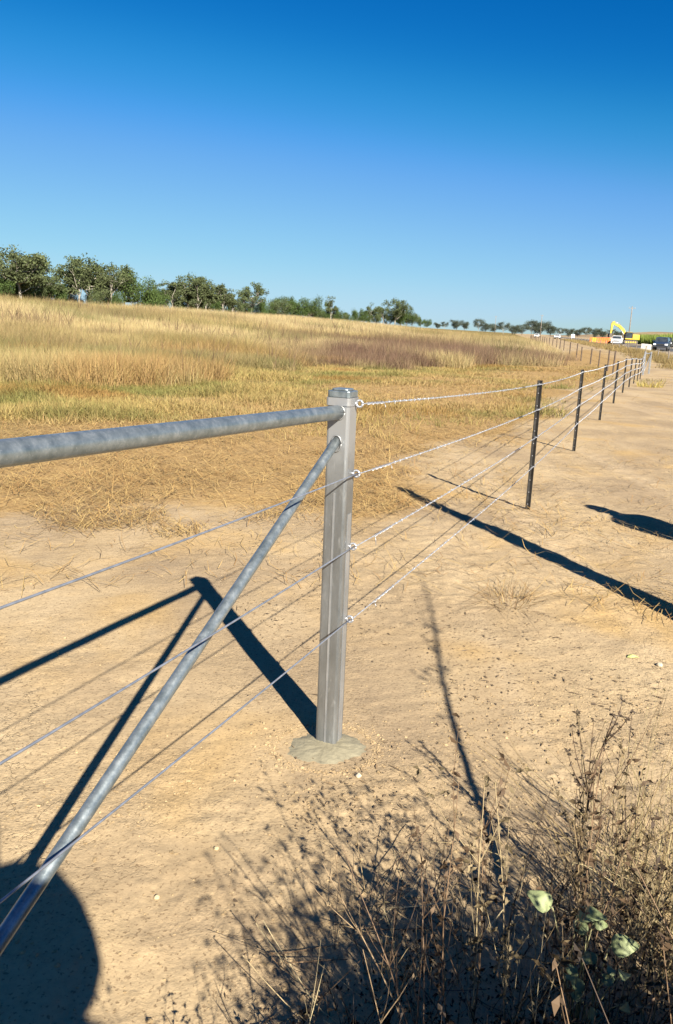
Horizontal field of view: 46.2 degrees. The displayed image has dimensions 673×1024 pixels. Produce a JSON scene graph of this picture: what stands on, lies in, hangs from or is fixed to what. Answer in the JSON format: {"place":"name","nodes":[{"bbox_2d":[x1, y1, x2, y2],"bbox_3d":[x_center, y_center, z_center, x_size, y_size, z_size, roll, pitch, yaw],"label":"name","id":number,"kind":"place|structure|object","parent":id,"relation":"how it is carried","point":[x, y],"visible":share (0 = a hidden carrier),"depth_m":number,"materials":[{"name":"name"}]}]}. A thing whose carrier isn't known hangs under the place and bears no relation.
{"place":"outdoors","nodes":[
{"label":"outdoors","id":0,"kind":"place"},
{"bbox_2d":[0,314,618,442],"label":"short grass","id":1,"kind":"structure","parent":0,"point":[42,399],"depth_m":16.05,"materials":[{"name":"plant"}]},
{"bbox_2d":[0,327,672,1023],"bbox_3d":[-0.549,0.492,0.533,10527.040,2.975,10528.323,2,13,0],"label":"ground","id":2,"kind":"structure","parent":0,"point":[130,867],"depth_m":3.31,"materials":[{"name":"soil"}]},
{"bbox_2d":[0,276,15,297],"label":"tree","id":3,"kind":"object","parent":2,"relation":"on","point":[6,287],"visible":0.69,"depth_m":151.62,"materials":[{"name":"green plant"}]},
{"bbox_2d":[4,278,38,298],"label":"tree","id":4,"kind":"object","parent":2,"relation":"on","point":[28,295],"visible":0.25,"depth_m":160.07,"materials":[{"name":"green plant"}]},
{"bbox_2d":[0,245,47,285],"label":"gum tree","id":5,"kind":"object","parent":2,"relation":"on","point":[15,261],"visible":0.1,"depth_m":162.47,"materials":[{"name":"green plant"}]},
{"bbox_2d":[0,244,48,298],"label":"gum tree","id":6,"kind":"object","parent":2,"relation":"on","point":[17,270],"visible":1,"depth_m":152.72,"materials":[{"name":"green plant"}]},
{"bbox_2d":[13,281,46,300],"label":"tree","id":7,"kind":"object","parent":2,"relation":"on","point":[43,291],"visible":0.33,"depth_m":163.52,"materials":[{"name":"green plant"}]},
{"bbox_2d":[15,252,61,292],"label":"gum tree","id":8,"kind":"object","parent":2,"relation":"on","point":[49,280],"visible":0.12,"depth_m":166.22,"materials":[{"name":"green plant"}]},
{"bbox_2d":[32,283,58,299],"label":"tree","id":9,"kind":"object","parent":2,"relation":"on","point":[50,292],"visible":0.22,"depth_m":168.87,"materials":[{"name":"green plant"}]},
{"bbox_2d":[39,272,64,300],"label":"gum tree","id":10,"kind":"object","parent":2,"relation":"on","point":[61,287],"visible":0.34,"depth_m":171.51,"materials":[{"name":"green plant"}]},
{"bbox_2d":[47,283,69,301],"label":"tree","id":11,"kind":"object","parent":2,"relation":"on","point":[62,297],"visible":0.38,"depth_m":173.95,"materials":[{"name":"green plant"}]},
{"bbox_2d":[51,255,84,302],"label":"gum tree","id":12,"kind":"object","parent":2,"relation":"on","point":[60,271],"visible":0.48,"depth_m":181.67,"materials":[{"name":"green plant"}]},
{"bbox_2d":[65,293,82,302],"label":"tree","id":13,"kind":"object","parent":2,"relation":"on","point":[72,296],"visible":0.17,"depth_m":188.78,"materials":[{"name":"green plant"}]},
{"bbox_2d":[62,261,92,299],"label":"gum tree","id":14,"kind":"object","parent":2,"relation":"on","point":[82,281],"visible":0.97,"depth_m":178.64,"materials":[{"name":"green plant"}]},
{"bbox_2d":[61,253,118,294],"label":"gum tree","id":15,"kind":"object","parent":2,"relation":"on","point":[76,260],"visible":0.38,"depth_m":186.73,"materials":[{"name":"green plant"}]},
{"bbox_2d":[81,287,107,305],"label":"tree","id":16,"kind":"object","parent":2,"relation":"on","point":[95,296],"visible":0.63,"depth_m":185.37,"materials":[{"name":"green plant"}]},
{"bbox_2d":[92,289,115,304],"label":"tree","id":17,"kind":"object","parent":2,"relation":"on","point":[105,300],"visible":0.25,"depth_m":190.26,"materials":[{"name":"green plant"}]},
{"bbox_2d":[92,262,132,302],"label":"gum tree","id":18,"kind":"object","parent":2,"relation":"on","point":[106,278],"visible":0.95,"depth_m":187.51,"materials":[{"name":"green plant"}]},
{"bbox_2d":[107,291,125,304],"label":"tree","id":19,"kind":"object","parent":2,"relation":"on","point":[116,299],"visible":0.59,"depth_m":188.61,"materials":[{"name":"green plant"}]},
{"bbox_2d":[115,264,145,304],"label":"gum tree","id":20,"kind":"object","parent":2,"relation":"on","point":[128,268],"visible":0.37,"depth_m":196.35,"materials":[{"name":"green plant"}]},
{"bbox_2d":[118,269,162,306],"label":"tree","id":21,"kind":"object","parent":2,"relation":"on","point":[150,296],"visible":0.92,"depth_m":190.74,"materials":[{"name":"green plant"}]},
{"bbox_2d":[154,289,172,307],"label":"tree","id":22,"kind":"object","parent":2,"relation":"on","point":[162,302],"visible":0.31,"depth_m":208.52,"materials":[{"name":"green plant"}]},
{"bbox_2d":[157,281,176,303],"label":"gum tree","id":23,"kind":"object","parent":2,"relation":"on","point":[170,288],"visible":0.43,"depth_m":213.62,"materials":[{"name":"green plant"}]},
{"bbox_2d":[161,281,183,306],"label":"gum tree","id":24,"kind":"object","parent":2,"relation":"on","point":[176,297],"visible":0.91,"depth_m":212.45,"materials":[{"name":"green plant"}]},
{"bbox_2d":[0,387,363,955],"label":"strainer assembly","id":25,"kind":"object","parent":2,"relation":"on","point":[338,413],"visible":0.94,"depth_m":2.19,"materials":[{"name":"metal"}]},
{"bbox_2d":[0,619,350,902],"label":"plain wire","id":26,"kind":"object","parent":25,"relation":"attached to","point":[113,811],"visible":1,"depth_m":1.78,"materials":[{"name":"metal"}]},
{"bbox_2d":[0,546,353,764],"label":"plain wire","id":27,"kind":"object","parent":25,"relation":"attached to","point":[104,700],"visible":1,"depth_m":1.73,"materials":[{"name":"metal"}]},
{"bbox_2d":[0,473,357,609],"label":"plain wire","id":28,"kind":"object","parent":25,"relation":"attached to","point":[90,574],"visible":1,"depth_m":1.67,"materials":[{"name":"metal"}]},
{"bbox_2d":[351,367,643,619],"bbox_3d":[8.274,-3.649,22.663,0.068,0.558,43.554,8,14,21],"label":"barbed wire","id":29,"kind":"object","parent":25,"relation":"attached to","point":[379,596],"visible":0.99,"depth_m":4.72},
{"bbox_2d":[354,363,643,546],"bbox_3d":[8.284,-3.895,22.605,0.068,0.608,43.554,8,14,21],"label":"barbed wire","id":30,"kind":"object","parent":25,"relation":"attached to","point":[388,527],"visible":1,"depth_m":4.50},
{"bbox_2d":[360,357,644,473],"bbox_3d":[8.293,-4.127,22.551,0.067,0.664,43.554,8,14,21],"label":"barbed wire","id":31,"kind":"object","parent":25,"relation":"attached to","point":[381,466],"visible":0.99,"depth_m":4.70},
{"bbox_2d":[361,352,645,407],"bbox_3d":[8.303,-4.339,22.502,0.067,0.723,43.558,8,14,21],"label":"barbed wire","id":32,"kind":"object","parent":25,"relation":"attached to","point":[388,402],"visible":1,"depth_m":4.25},
{"bbox_2d":[176,274,193,305],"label":"gum tree","id":33,"kind":"object","parent":2,"relation":"on","point":[178,288],"visible":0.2,"depth_m":220.90,"materials":[{"name":"green plant"}]},
{"bbox_2d":[179,281,196,308],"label":"gum tree","id":34,"kind":"object","parent":2,"relation":"on","point":[185,298],"visible":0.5,"depth_m":217.18,"materials":[{"name":"green plant"}]},
{"bbox_2d":[174,271,216,301],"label":"gum tree","id":35,"kind":"object","parent":2,"relation":"on","point":[195,280],"visible":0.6,"depth_m":219.06,"materials":[{"name":"green plant"}]},
{"bbox_2d":[186,279,207,308],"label":"gum tree","id":36,"kind":"object","parent":2,"relation":"on","point":[200,297],"visible":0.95,"depth_m":215.54,"materials":[{"name":"green plant"}]},
{"bbox_2d":[189,300,208,309],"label":"tree","id":37,"kind":"object","parent":2,"relation":"on","point":[203,304],"visible":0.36,"depth_m":220.57,"materials":[{"name":"green plant"}]},
{"bbox_2d":[198,282,217,308],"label":"gum tree","id":38,"kind":"object","parent":2,"relation":"on","point":[210,299],"visible":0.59,"depth_m":222.14,"materials":[{"name":"green plant"}]},
{"bbox_2d":[208,301,221,310],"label":"tree","id":39,"kind":"object","parent":2,"relation":"on","point":[217,307],"visible":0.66,"depth_m":227.90,"materials":[{"name":"green plant"}]},
{"bbox_2d":[207,279,222,307],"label":"gum tree","id":40,"kind":"object","parent":2,"relation":"on","point":[218,291],"visible":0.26,"depth_m":229.37,"materials":[{"name":"green plant"}]},
{"bbox_2d":[213,283,230,306],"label":"gum tree","id":41,"kind":"object","parent":2,"relation":"on","point":[222,285],"visible":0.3,"depth_m":231.13,"materials":[{"name":"green plant"}]},
{"bbox_2d":[214,287,232,311],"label":"gum tree","id":42,"kind":"object","parent":2,"relation":"on","point":[225,299],"visible":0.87,"depth_m":228.90,"materials":[{"name":"green plant"}]},
{"bbox_2d":[227,292,240,311],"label":"gum tree","id":43,"kind":"object","parent":2,"relation":"on","point":[232,303],"visible":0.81,"depth_m":236.01,"materials":[{"name":"green plant"}]},
{"bbox_2d":[234,300,244,312],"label":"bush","id":44,"kind":"object","parent":2,"relation":"on","point":[239,307],"visible":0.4,"depth_m":241.47,"materials":[{"name":"green plant"}]},
{"bbox_2d":[239,298,249,312],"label":"gum tree","id":45,"kind":"object","parent":2,"relation":"on","point":[247,305],"visible":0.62,"depth_m":243.99,"materials":[{"name":"green plant"}]},
{"bbox_2d":[233,282,268,312],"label":"gum tree","id":46,"kind":"object","parent":2,"relation":"on","point":[246,293],"visible":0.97,"depth_m":245.42,"materials":[{"name":"green plant"}]},
{"bbox_2d":[250,298,265,314],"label":"tree","id":47,"kind":"object","parent":2,"relation":"on","point":[260,308],"visible":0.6,"depth_m":252.96,"materials":[{"name":"green plant"}]},
{"bbox_2d":[261,303,276,314],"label":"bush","id":48,"kind":"object","parent":2,"relation":"on","point":[272,311],"visible":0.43,"depth_m":262.71,"materials":[{"name":"green plant"}]},
{"bbox_2d":[266,296,292,315],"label":"tree","id":49,"kind":"object","parent":2,"relation":"on","point":[276,306],"visible":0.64,"depth_m":271.77,"materials":[{"name":"green plant"}]},
{"bbox_2d":[267,296,303,315],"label":"tree","id":50,"kind":"object","parent":2,"relation":"on","point":[293,306],"visible":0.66,"depth_m":276.58,"materials":[{"name":"green plant"}]},
{"bbox_2d":[0,291,582,388],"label":"tall grass","id":51,"kind":"structure","parent":2,"relation":"on","point":[156,349],"depth_m":41.32,"materials":[{"name":"plant"}]},
{"bbox_2d":[288,297,311,316],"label":"tree","id":52,"kind":"object","parent":2,"relation":"on","point":[293,302],"visible":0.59,"depth_m":279.92,"materials":[{"name":"green plant"}]},
{"bbox_2d":[296,296,326,317],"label":"tree","id":53,"kind":"object","parent":2,"relation":"on","point":[314,308],"visible":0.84,"depth_m":280.16,"materials":[{"name":"green plant"}]},
{"bbox_2d":[287,734,366,763],"bbox_3d":[-0.036,0.894,2.977,0.435,0.039,0.314,2,13,0],"label":"concrete footing","id":54,"kind":"object","parent":2,"relation":"on","point":[308,747],"visible":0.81,"depth_m":2.94,"materials":[{"name":"concrete"}]},
{"bbox_2d":[324,295,337,317],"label":"gum tree","id":55,"kind":"object","parent":2,"relation":"on","point":[330,305],"visible":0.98,"depth_m":318.50,"materials":[{"name":"green plant"}]},
{"bbox_2d":[0,468,671,1023],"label":"soil crumbs","id":56,"kind":"object","parent":2,"relation":"on","point":[148,1020],"visible":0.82,"depth_m":2.76,"materials":[{"name":"soil"}]},
{"bbox_2d":[0,371,672,623],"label":"straw litter","id":57,"kind":"object","parent":2,"relation":"on","point":[102,511],"visible":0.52,"depth_m":7.58,"materials":[{"name":"plant"}]},
{"bbox_2d":[331,308,344,319],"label":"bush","id":58,"kind":"object","parent":2,"relation":"on","point":[336,315],"visible":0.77,"depth_m":322.40,"materials":[{"name":"green plant"}]},
{"bbox_2d":[351,309,365,321],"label":"tree","id":59,"kind":"object","parent":2,"relation":"on","point":[355,314],"visible":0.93,"depth_m":338.94,"materials":[{"name":"green plant"}]},
{"bbox_2d":[359,310,372,321],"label":"tree","id":60,"kind":"object","parent":2,"relation":"on","point":[367,318],"visible":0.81,"depth_m":340.39,"materials":[{"name":"green plant"}]},
{"bbox_2d":[364,302,378,318],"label":"gum tree","id":61,"kind":"object","parent":2,"relation":"on","point":[375,311],"visible":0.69,"depth_m":343.57,"materials":[{"name":"green plant"}]},
{"bbox_2d":[370,309,382,323],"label":"tree","id":62,"kind":"object","parent":2,"relation":"on","point":[372,320],"visible":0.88,"depth_m":345.78,"materials":[{"name":"green plant"}]},
{"bbox_2d":[302,829,457,1023],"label":"dead branch","id":63,"kind":"object","parent":2,"relation":"on","point":[357,930],"visible":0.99,"depth_m":1.57,"materials":[{"name":"plant"}]},
{"bbox_2d":[376,302,392,322],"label":"gum tree","id":64,"kind":"object","parent":2,"relation":"on","point":[382,310],"visible":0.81,"depth_m":347.76,"materials":[{"name":"green plant"}]},
{"bbox_2d":[383,311,397,323],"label":"tree","id":65,"kind":"object","parent":2,"relation":"on","point":[391,319],"visible":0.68,"depth_m":351.40,"materials":[{"name":"green plant"}]},
{"bbox_2d":[383,297,411,323],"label":"gum tree","id":66,"kind":"object","parent":2,"relation":"on","point":[399,308],"visible":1,"depth_m":346.83,"materials":[{"name":"green plant"}]},
{"bbox_2d":[397,310,406,324],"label":"tree","id":67,"kind":"object","parent":2,"relation":"on","point":[402,318],"visible":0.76,"depth_m":351.99,"materials":[{"name":"green plant"}]},
{"bbox_2d":[396,307,416,324],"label":"tree","id":68,"kind":"object","parent":2,"relation":"on","point":[412,318],"visible":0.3,"depth_m":357.06,"materials":[{"name":"green plant"}]},
{"bbox_2d":[404,311,420,324],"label":"tree","id":69,"kind":"object","parent":2,"relation":"on","point":[418,317],"visible":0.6,"depth_m":360.59,"materials":[{"name":"green plant"}]},
{"bbox_2d":[289,1004,585,1023],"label":"dead bush","id":70,"kind":"object","parent":2,"relation":"on","point":[386,1020],"visible":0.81,"depth_m":1.71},
{"bbox_2d":[221,695,672,1023],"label":"dead weeds","id":71,"kind":"object","parent":2,"relation":"on","point":[429,1013],"visible":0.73,"depth_m":1.88,"materials":[{"name":"plant"}]},
{"bbox_2d":[225,415,672,1023],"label":"plant debris","id":72,"kind":"object","parent":2,"relation":"on","point":[449,735],"visible":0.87,"depth_m":3.30,"materials":[{"name":"plant"}]},
{"bbox_2d":[451,320,463,329],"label":"tree","id":73,"kind":"object","parent":2,"relation":"on","point":[455,324],"visible":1,"depth_m":620.40,"materials":[{"name":"green plant"}]},
{"bbox_2d":[473,318,485,328],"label":"tree","id":74,"kind":"object","parent":2,"relation":"on","point":[480,321],"visible":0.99,"depth_m":640.05,"materials":[{"name":"green plant"}]},
{"bbox_2d":[479,323,491,331],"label":"tree","id":75,"kind":"object","parent":2,"relation":"on","point":[485,327],"visible":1,"depth_m":639.84,"materials":[{"name":"green plant"}]},
{"bbox_2d":[496,321,509,331],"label":"tree","id":76,"kind":"object","parent":2,"relation":"on","point":[507,326],"visible":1,"depth_m":649.64,"materials":[{"name":"green plant"}]},
{"bbox_2d":[490,342,528,355],"bbox_3d":[12.894,-12.078,58.741,3.903,1.412,3.741,2,13,0],"label":"grass tuft","id":77,"kind":"object","parent":2,"relation":"on","point":[508,347],"visible":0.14,"depth_m":58.80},
{"bbox_2d":[415,556,604,624],"bbox_3d":[1.072,0.459,4.641,1.346,0.183,1.244,-5,15,-29],"label":"grass tuft","id":78,"kind":"object","parent":2,"relation":"on","point":[516,603],"visible":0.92,"depth_m":4.67,"materials":[{"name":"plant"}]},
{"bbox_2d":[508,324,520,333],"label":"tree","id":79,"kind":"object","parent":2,"relation":"on","point":[513,329],"visible":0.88,"depth_m":659.50,"materials":[{"name":"green plant"}]},
{"bbox_2d":[516,324,530,334],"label":"tree","id":80,"kind":"object","parent":2,"relation":"on","point":[522,327],"visible":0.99,"depth_m":661.21,"materials":[{"name":"green plant"}]},
{"bbox_2d":[525,320,539,333],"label":"tree","id":81,"kind":"object","parent":2,"relation":"on","point":[529,323],"visible":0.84,"depth_m":667.10,"materials":[{"name":"green plant"}]},
{"bbox_2d":[525,380,543,509],"bbox_3d":[1.747,-0.434,7.021,0.045,1.460,0.059,-7,16,-33],"label":"star picket","id":82,"kind":"object","parent":2,"relation":"on","point":[533,445],"visible":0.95,"depth_m":6.98,"materials":[{"name":"metal"}]},
{"bbox_2d":[398,683,672,1023],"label":"dry grass clump","id":83,"kind":"object","parent":2,"relation":"on","point":[648,849],"visible":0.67,"depth_m":2.07,"materials":[{"name":"plant"}]},
{"bbox_2d":[531,319,551,333],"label":"tree","id":84,"kind":"object","parent":2,"relation":"on","point":[544,326],"visible":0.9,"depth_m":667.65,"materials":[{"name":"green plant"}]},
{"bbox_2d":[411,702,672,1023],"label":"dead shrub","id":85,"kind":"object","parent":2,"relation":"on","point":[564,961],"visible":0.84,"depth_m":1.65,"materials":[{"name":"plant"}]},
{"bbox_2d":[438,996,659,1023],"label":"dead bush","id":86,"kind":"object","parent":2,"relation":"on","point":[523,1021],"visible":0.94,"depth_m":1.12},
{"bbox_2d":[545,324,558,333],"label":"tree","id":87,"kind":"object","parent":2,"relation":"on","point":[552,330],"visible":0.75,"depth_m":676.41,"materials":[{"name":"green plant"}]},
{"bbox_2d":[530,335,615,372],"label":"boundary fence","id":88,"kind":"object","parent":2,"relation":"on","point":[581,351],"visible":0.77,"depth_m":61.96,"materials":[{"name":"metal"}]},
{"bbox_2d":[572,369,584,450],"bbox_3d":[3.306,-1.241,10.823,0.045,1.407,0.059,-7,16,-33],"label":"star picket","id":89,"kind":"object","parent":2,"relation":"on","point":[578,411],"visible":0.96,"depth_m":10.79,"materials":[{"name":"metal"}]},
{"bbox_2d":[527,890,639,1023],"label":"leafy weed","id":90,"kind":"object","parent":2,"relation":"on","point":[623,946],"visible":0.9,"depth_m":1.55,"materials":[{"name":"plant"}]},
{"bbox_2d":[589,328,602,336],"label":"tree","id":91,"kind":"object","parent":2,"relation":"on","point":[595,332],"visible":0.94,"depth_m":726.35,"materials":[{"name":"green plant"}]},
{"bbox_2d":[564,696,635,902],"bbox_3d":[0.698,0.768,2.151,0.135,0.691,0.221,-7,16,-33],"label":"weed stalk","id":92,"kind":"object","parent":2,"relation":"on","point":[579,784],"visible":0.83,"depth_m":2.15,"materials":[{"name":"plant"}]},
{"bbox_2d":[598,364,606,419],"bbox_3d":[5.038,-2.114,14.957,0.045,1.345,0.059,-7,16,-33],"label":"star picket","id":93,"kind":"object","parent":2,"relation":"on","point":[602,393],"visible":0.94,"depth_m":14.93,"materials":[{"name":"metal"}]},
{"bbox_2d":[551,851,672,1023],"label":"dead shrub","id":94,"kind":"object","parent":2,"relation":"on","point":[557,1001],"visible":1,"depth_m":0.90,"materials":[{"name":"plant"}]},
{"bbox_2d":[612,361,619,402],"bbox_3d":[6.633,-2.928,18.758,0.043,1.300,0.059,-7,16,-33],"label":"star picket","id":95,"kind":"object","parent":2,"relation":"on","point":[615,381],"visible":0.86,"depth_m":18.72,"materials":[{"name":"metal"}]},
{"bbox_2d":[598,704,634,848],"bbox_3d":[0.868,0.820,2.419,0.119,0.478,0.058,-4,15,-26],"label":"weed stalk","id":96,"kind":"object","parent":2,"relation":"on","point":[630,727],"visible":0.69,"depth_m":2.42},
{"bbox_2d":[561,338,672,369],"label":"verge grass","id":97,"kind":"structure","parent":2,"relation":"on","point":[663,358],"depth_m":79.73,"materials":[{"name":"plant"}]},
{"bbox_2d":[563,337,671,358],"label":"roadside fence","id":98,"kind":"object","parent":2,"relation":"on","point":[627,346],"visible":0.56,"depth_m":94.02,"materials":[{"name":"grey wood"}]},
{"bbox_2d":[609,816,672,966],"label":"dead shrub","id":99,"kind":"object","parent":2,"relation":"on","point":[654,927],"visible":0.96,"depth_m":1.32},
{"bbox_2d":[642,352,651,374],"bbox_3d":[17.125,-8.123,43.501,0.107,1.450,2.719,9,15,27],"label":"end assembly","id":100,"kind":"object","parent":2,"relation":"on","point":[649,360],"visible":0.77,"depth_m":43.58,"materials":[{"name":"paint"}]},
{"bbox_2d":[623,333,672,345],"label":"sugar cane","id":101,"kind":"object","parent":2,"relation":"on","point":[647,339],"visible":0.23,"depth_m":197.82,"materials":[{"name":"green plant"}]},
{"bbox_2d":[633,379,665,387],"bbox_3d":[10.777,-4.477,27.233,1.239,0.331,1.327,-4,15,-25],"label":"grass tuft","id":102,"kind":"object","parent":2,"relation":"on","point":[650,385],"visible":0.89,"depth_m":27.10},
{"bbox_2d":[0,0,672,334],"label":"sky","id":103,"kind":"structure","parent":0,"point":[511,161],"materials":[{"name":"blue"}]},
{"bbox_2d":[546,332,672,337],"bbox_3d":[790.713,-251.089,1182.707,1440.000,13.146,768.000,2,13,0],"label":"hill","id":104,"kind":"structure","parent":0,"point":[641,333],"depth_m":1020.03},
{"bbox_2d":[552,336,672,351],"bbox_3d":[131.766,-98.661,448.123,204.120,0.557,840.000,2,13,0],"label":"road","id":105,"kind":"structure","parent":0,"point":[639,346],"depth_m":140.30,"materials":[{"name":"asphalt"}]},
{"bbox_2d":[610,335,622,344],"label":"utility truck","id":106,"kind":"object","parent":105,"relation":"on","point":[616,339],"visible":0.82,"depth_m":145.42,"materials":[{"name":"white paint"}]},
{"bbox_2d":[608,321,639,343],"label":"excavator","id":107,"kind":"object","parent":105,"relation":"on","point":[628,336],"visible":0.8,"depth_m":201.33,"materials":[{"name":"metal"}]},
{"bbox_2d":[653,337,670,350],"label":"car","id":108,"kind":"object","parent":105,"relation":"on","point":[663,342],"visible":0.96,"depth_m":105.77,"materials":[{"name":"blue paint"}]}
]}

